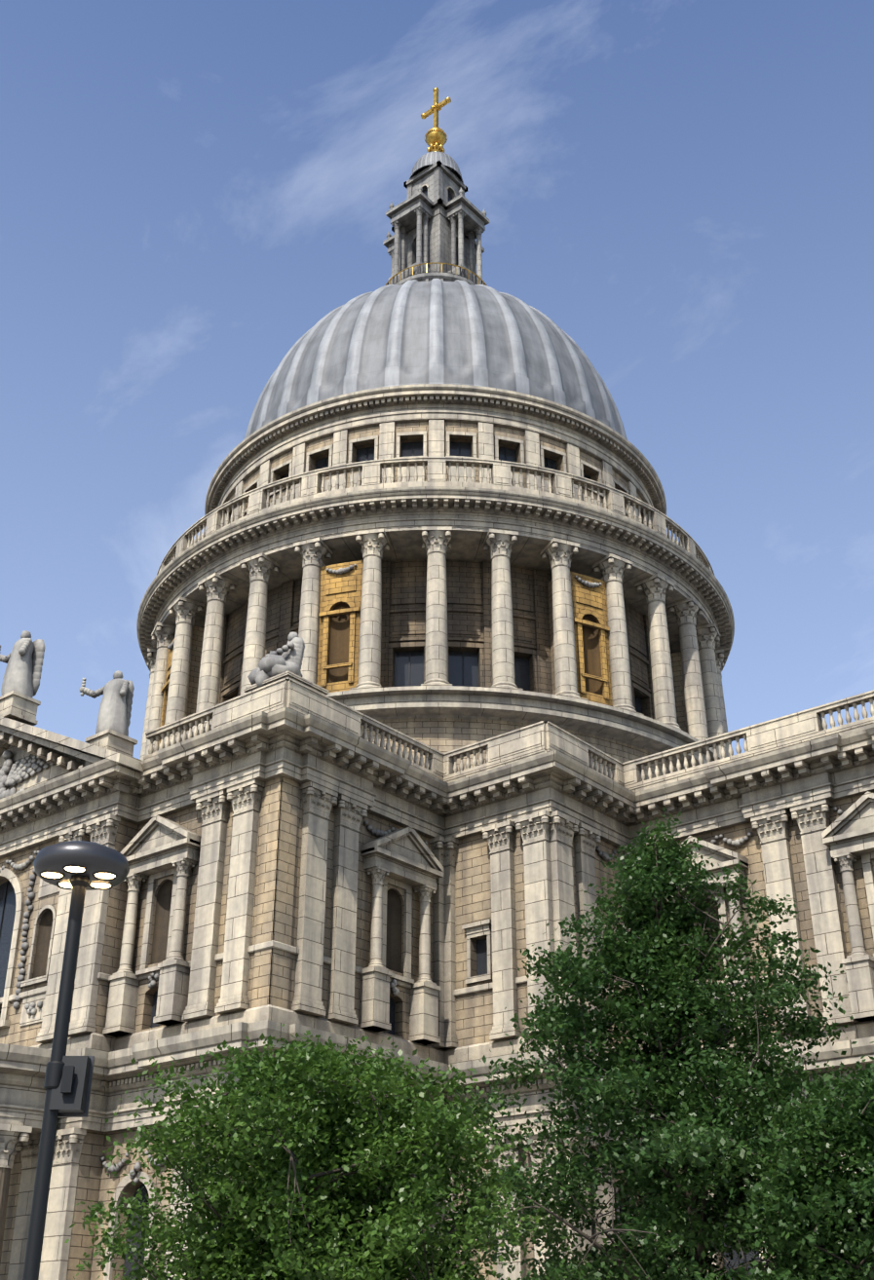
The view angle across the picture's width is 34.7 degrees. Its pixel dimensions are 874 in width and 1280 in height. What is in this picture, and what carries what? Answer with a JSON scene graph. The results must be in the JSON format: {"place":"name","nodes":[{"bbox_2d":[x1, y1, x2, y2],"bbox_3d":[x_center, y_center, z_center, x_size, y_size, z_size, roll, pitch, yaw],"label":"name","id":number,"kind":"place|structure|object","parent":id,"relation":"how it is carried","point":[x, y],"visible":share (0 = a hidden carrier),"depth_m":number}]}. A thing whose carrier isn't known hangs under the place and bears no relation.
{"place":"outdoors","nodes":[
{"label":"outdoors","id":0,"kind":"place"},
{"bbox_2d":[22,865,117,1279],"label":"lamp post","id":1,"kind":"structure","parent":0,"point":[66,1082],"depth_m":13.66},
{"bbox_2d":[33,840,129,1117],"bbox_3d":[-3.751,3.406,14.229,1.000,2.730,1.000,-21,-34,34],"label":"street lamp","id":2,"kind":"object","parent":1,"relation":"attached to","point":[92,857],"visible":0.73,"depth_m":14.42},
{"bbox_2d":[41,865,114,888],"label":"street lamp lights","id":3,"kind":"object","parent":2,"relation":"attached to","point":[79,870],"visible":0.9,"depth_m":14.65},
{"bbox_2d":[64,1023,567,1279],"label":"tree","id":4,"kind":"object","parent":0,"point":[311,1072],"depth_m":26.95},
{"bbox_2d":[0,188,844,1279],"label":"cathedral","id":5,"kind":"structure","parent":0,"point":[23,661],"depth_m":67.58},
{"bbox_2d":[382,160,489,285],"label":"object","id":6,"kind":"object","parent":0,"point":[439,224],"visible":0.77,"depth_m":119.68},
{"bbox_2d":[0,776,873,1279],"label":"building wall","id":7,"kind":"structure","parent":0,"point":[277,895],"depth_m":60.44},
{"bbox_2d":[170,421,686,780],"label":"drum wall","id":8,"kind":"structure","parent":7,"relation":"on","point":[443,734],"depth_m":91.57},
{"bbox_2d":[243,150,627,490],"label":"dome roof","id":9,"kind":"structure","parent":8,"relation":"on","point":[435,331],"depth_m":100.11},
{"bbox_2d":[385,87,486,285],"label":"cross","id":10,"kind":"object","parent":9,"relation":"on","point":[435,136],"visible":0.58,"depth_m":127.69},
{"bbox_2d":[218,559,655,719],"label":"drum wall","id":11,"kind":"structure","parent":8,"relation":"attached to","point":[404,598],"depth_m":86.60},
{"bbox_2d":[158,560,612,746],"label":"gilded niche","id":12,"kind":"object","parent":11,"relation":"attached to","point":[338,647],"visible":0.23,"depth_m":83.61},
{"bbox_2d":[0,0,873,759],"label":"sky","id":13,"kind":"structure","parent":0,"point":[684,189]},
{"bbox_2d":[729,1041,873,1279],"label":"tree","id":14,"kind":"object","parent":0,"point":[843,1231],"depth_m":35.89},
{"label":"ground","id":15,"kind":"structure","parent":0,"visible":0},
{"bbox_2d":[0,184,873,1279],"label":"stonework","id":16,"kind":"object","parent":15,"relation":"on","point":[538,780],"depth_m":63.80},
{"bbox_2d":[425,807,868,1279],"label":"tree","id":17,"kind":"object","parent":15,"relation":"on","point":[667,1145],"depth_m":42.82}
]}

